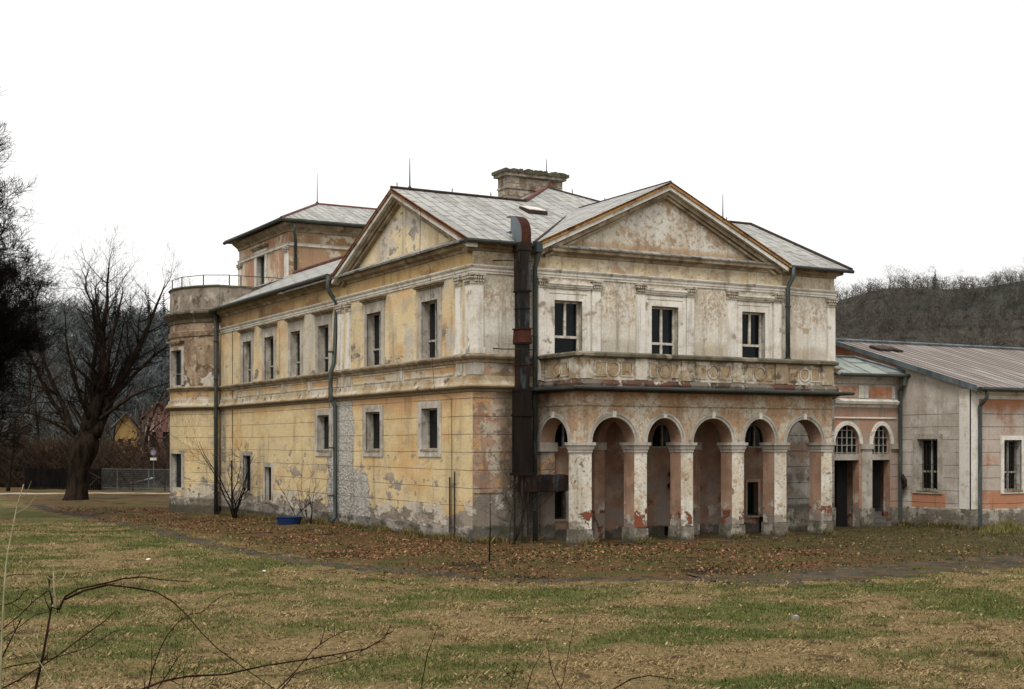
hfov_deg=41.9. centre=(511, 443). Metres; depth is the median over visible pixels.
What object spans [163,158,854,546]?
villa
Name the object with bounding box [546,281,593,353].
window
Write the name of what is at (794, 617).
pale stone
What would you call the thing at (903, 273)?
crest tree
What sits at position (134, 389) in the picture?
bare tree
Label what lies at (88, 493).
gravel path
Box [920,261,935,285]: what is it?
crest tree
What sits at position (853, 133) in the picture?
sky
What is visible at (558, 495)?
window
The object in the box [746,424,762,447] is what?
window
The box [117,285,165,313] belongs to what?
crest tree
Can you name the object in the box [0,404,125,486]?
undergrowth
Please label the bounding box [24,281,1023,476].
hills
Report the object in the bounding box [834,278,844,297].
crest tree
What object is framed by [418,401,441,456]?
window
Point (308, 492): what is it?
bare shrub
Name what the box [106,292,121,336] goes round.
conifer
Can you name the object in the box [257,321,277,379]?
window
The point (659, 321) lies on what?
window
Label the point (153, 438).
window
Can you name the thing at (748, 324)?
window
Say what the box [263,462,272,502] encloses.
window
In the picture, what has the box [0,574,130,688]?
bramble shoot
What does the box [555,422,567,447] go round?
window
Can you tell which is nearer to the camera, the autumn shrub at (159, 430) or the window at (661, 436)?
the window at (661, 436)
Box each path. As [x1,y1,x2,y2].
[0,492,169,493]
[26,503,708,582]
[690,554,1023,586]
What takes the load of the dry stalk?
on the ground at (135, 498)
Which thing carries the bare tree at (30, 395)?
on the ground at (135, 498)
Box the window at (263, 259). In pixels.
[249,243,268,286]
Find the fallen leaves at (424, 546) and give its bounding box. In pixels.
[28,506,1021,589]
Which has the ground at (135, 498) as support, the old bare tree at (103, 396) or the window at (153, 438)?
the old bare tree at (103, 396)
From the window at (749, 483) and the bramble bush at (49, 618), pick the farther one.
the window at (749, 483)
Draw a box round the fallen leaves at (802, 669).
[0,520,1023,688]
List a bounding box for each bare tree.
[0,91,70,465]
[0,222,228,500]
[0,374,64,438]
[6,397,37,490]
[20,340,79,429]
[37,347,88,435]
[57,405,82,428]
[103,396,136,440]
[123,380,153,451]
[143,371,169,483]
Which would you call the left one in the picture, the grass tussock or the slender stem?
the slender stem
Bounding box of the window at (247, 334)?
[236,327,254,382]
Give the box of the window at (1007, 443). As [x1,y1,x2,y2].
[1000,436,1023,493]
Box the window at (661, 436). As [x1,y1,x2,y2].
[653,423,669,447]
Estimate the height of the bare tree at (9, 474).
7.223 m
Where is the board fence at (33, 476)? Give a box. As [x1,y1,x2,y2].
[24,467,100,489]
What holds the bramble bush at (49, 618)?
on the ground at (135, 498)
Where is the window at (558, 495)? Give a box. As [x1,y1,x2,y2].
[555,491,568,521]
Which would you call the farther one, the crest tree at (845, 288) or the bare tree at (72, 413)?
the crest tree at (845, 288)
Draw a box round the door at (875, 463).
[872,460,879,507]
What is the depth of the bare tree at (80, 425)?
116.07 m
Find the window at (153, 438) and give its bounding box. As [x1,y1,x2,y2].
[149,432,155,446]
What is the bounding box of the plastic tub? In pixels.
[275,516,302,524]
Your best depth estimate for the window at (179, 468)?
69.08 m
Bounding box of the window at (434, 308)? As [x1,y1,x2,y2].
[411,280,443,359]
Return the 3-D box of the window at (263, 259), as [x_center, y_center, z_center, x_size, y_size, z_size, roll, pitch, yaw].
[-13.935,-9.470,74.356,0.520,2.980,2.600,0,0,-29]
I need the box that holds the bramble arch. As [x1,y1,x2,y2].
[141,621,397,688]
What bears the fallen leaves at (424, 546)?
on the ground at (135, 498)
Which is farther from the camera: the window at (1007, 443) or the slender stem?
the window at (1007, 443)
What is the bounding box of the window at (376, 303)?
[357,294,386,366]
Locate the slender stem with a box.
[420,631,435,688]
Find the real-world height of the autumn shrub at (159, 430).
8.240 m
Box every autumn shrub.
[109,435,151,476]
[127,396,169,484]
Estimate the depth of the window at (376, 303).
50.17 m
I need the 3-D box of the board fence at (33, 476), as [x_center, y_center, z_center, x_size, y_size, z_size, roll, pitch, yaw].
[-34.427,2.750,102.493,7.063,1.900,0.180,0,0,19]
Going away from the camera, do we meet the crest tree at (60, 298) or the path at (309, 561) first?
the path at (309, 561)
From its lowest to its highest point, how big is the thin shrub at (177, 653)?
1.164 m
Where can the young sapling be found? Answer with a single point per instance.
(490, 535)
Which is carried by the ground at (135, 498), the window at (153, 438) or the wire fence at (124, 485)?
the wire fence at (124, 485)
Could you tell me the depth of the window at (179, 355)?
68.98 m
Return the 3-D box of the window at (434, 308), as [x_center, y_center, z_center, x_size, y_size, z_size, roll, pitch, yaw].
[-2.761,-4.190,45.791,0.540,2.580,2.130,0,0,-29]
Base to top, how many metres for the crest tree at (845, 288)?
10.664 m
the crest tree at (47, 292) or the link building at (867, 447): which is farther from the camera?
the crest tree at (47, 292)
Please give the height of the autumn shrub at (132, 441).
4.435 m
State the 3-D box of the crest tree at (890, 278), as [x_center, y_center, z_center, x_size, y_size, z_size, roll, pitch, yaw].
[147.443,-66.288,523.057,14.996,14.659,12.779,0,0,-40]
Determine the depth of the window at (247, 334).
63.64 m
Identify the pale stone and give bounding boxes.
[790,615,798,619]
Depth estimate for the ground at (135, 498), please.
26.56 m
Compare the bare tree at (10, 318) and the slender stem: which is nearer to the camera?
the slender stem
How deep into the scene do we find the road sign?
102.32 m
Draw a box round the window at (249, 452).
[241,451,251,493]
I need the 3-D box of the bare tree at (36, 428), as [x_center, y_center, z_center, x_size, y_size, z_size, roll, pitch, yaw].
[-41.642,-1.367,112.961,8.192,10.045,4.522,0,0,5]
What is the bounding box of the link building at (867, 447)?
[834,355,910,526]
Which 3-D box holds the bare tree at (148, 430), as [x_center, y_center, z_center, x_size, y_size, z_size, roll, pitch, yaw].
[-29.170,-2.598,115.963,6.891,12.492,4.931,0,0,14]
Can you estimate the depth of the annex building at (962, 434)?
50.73 m
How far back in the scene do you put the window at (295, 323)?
58.09 m
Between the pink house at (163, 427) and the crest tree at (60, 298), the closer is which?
the pink house at (163, 427)
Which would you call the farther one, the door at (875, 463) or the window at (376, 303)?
the door at (875, 463)
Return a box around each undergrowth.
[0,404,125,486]
[87,430,169,489]
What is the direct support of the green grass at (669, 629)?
on the ground at (135, 498)
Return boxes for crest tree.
[32,281,57,312]
[45,290,82,318]
[116,287,165,318]
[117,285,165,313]
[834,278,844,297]
[837,280,850,298]
[876,255,898,283]
[897,264,914,283]
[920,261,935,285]
[948,266,968,282]
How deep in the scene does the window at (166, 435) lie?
141.47 m
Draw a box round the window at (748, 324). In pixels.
[737,294,775,357]
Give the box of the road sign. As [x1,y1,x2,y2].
[150,447,156,489]
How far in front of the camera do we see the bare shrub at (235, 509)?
62.29 m
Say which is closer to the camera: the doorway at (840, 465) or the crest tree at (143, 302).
the doorway at (840, 465)
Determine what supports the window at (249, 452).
in the villa
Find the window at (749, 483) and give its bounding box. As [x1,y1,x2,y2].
[745,479,759,518]
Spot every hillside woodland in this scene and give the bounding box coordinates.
[0,292,220,454]
[835,267,1023,347]
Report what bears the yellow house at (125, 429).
on the hills
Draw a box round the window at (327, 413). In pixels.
[314,409,331,455]
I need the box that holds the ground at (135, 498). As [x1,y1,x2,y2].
[0,479,1023,688]
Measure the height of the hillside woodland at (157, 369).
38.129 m
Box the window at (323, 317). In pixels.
[310,308,332,373]
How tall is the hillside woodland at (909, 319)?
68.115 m
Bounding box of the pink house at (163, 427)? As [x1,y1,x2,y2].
[140,402,169,473]
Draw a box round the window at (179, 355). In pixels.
[166,340,184,385]
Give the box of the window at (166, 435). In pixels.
[163,432,168,444]
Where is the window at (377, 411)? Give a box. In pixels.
[363,405,383,456]
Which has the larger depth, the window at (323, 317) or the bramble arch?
the window at (323, 317)
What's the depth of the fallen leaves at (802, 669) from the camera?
23.12 m
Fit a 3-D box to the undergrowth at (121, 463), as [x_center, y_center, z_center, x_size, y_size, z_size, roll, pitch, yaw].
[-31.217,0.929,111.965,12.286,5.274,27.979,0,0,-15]
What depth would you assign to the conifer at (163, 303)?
280.78 m
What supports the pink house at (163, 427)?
on the ground at (135, 498)
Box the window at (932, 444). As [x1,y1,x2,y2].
[913,434,942,493]
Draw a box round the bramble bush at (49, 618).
[0,568,274,688]
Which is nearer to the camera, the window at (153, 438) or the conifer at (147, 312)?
the window at (153, 438)
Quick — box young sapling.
[488,505,490,561]
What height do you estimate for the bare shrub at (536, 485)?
3.454 m
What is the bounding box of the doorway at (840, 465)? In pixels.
[835,460,846,526]
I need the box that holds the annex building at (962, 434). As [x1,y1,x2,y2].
[835,338,1023,529]
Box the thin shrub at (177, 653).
[140,593,229,688]
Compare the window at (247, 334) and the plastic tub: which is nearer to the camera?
the plastic tub
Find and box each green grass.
[0,520,1023,688]
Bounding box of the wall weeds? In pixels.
[169,508,1020,546]
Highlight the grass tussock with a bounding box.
[961,516,1023,533]
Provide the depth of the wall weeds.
47.19 m
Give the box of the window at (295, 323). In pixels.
[283,315,304,376]
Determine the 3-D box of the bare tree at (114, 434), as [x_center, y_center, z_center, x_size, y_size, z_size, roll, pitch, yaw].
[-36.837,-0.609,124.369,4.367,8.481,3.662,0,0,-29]
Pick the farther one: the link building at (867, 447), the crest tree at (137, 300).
the crest tree at (137, 300)
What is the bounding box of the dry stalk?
[0,483,63,688]
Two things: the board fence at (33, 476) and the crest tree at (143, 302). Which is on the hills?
the crest tree at (143, 302)
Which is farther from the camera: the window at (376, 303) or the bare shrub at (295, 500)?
the bare shrub at (295, 500)
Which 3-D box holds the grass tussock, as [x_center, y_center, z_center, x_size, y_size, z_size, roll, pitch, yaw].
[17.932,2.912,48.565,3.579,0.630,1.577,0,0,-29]
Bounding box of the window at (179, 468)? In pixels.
[170,450,183,487]
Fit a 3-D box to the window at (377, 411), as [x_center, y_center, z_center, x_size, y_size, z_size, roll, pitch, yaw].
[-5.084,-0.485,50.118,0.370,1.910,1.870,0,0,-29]
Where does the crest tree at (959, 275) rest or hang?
on the hills
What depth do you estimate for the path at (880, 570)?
33.19 m
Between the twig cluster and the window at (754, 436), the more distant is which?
the window at (754, 436)
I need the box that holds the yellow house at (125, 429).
[110,411,139,448]
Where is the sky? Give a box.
[0,0,1023,333]
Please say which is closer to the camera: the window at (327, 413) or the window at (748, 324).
the window at (748, 324)
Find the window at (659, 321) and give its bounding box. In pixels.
[645,288,687,354]
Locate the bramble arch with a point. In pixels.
(186, 676)
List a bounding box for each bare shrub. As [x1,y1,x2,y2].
[162,412,262,518]
[277,482,313,515]
[286,460,328,523]
[487,442,563,544]
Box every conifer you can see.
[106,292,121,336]
[137,291,163,351]
[160,290,166,322]
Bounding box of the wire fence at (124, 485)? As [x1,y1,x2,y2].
[101,468,169,491]
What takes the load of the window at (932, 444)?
in the annex building at (962, 434)
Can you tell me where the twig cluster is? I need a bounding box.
[502,617,674,688]

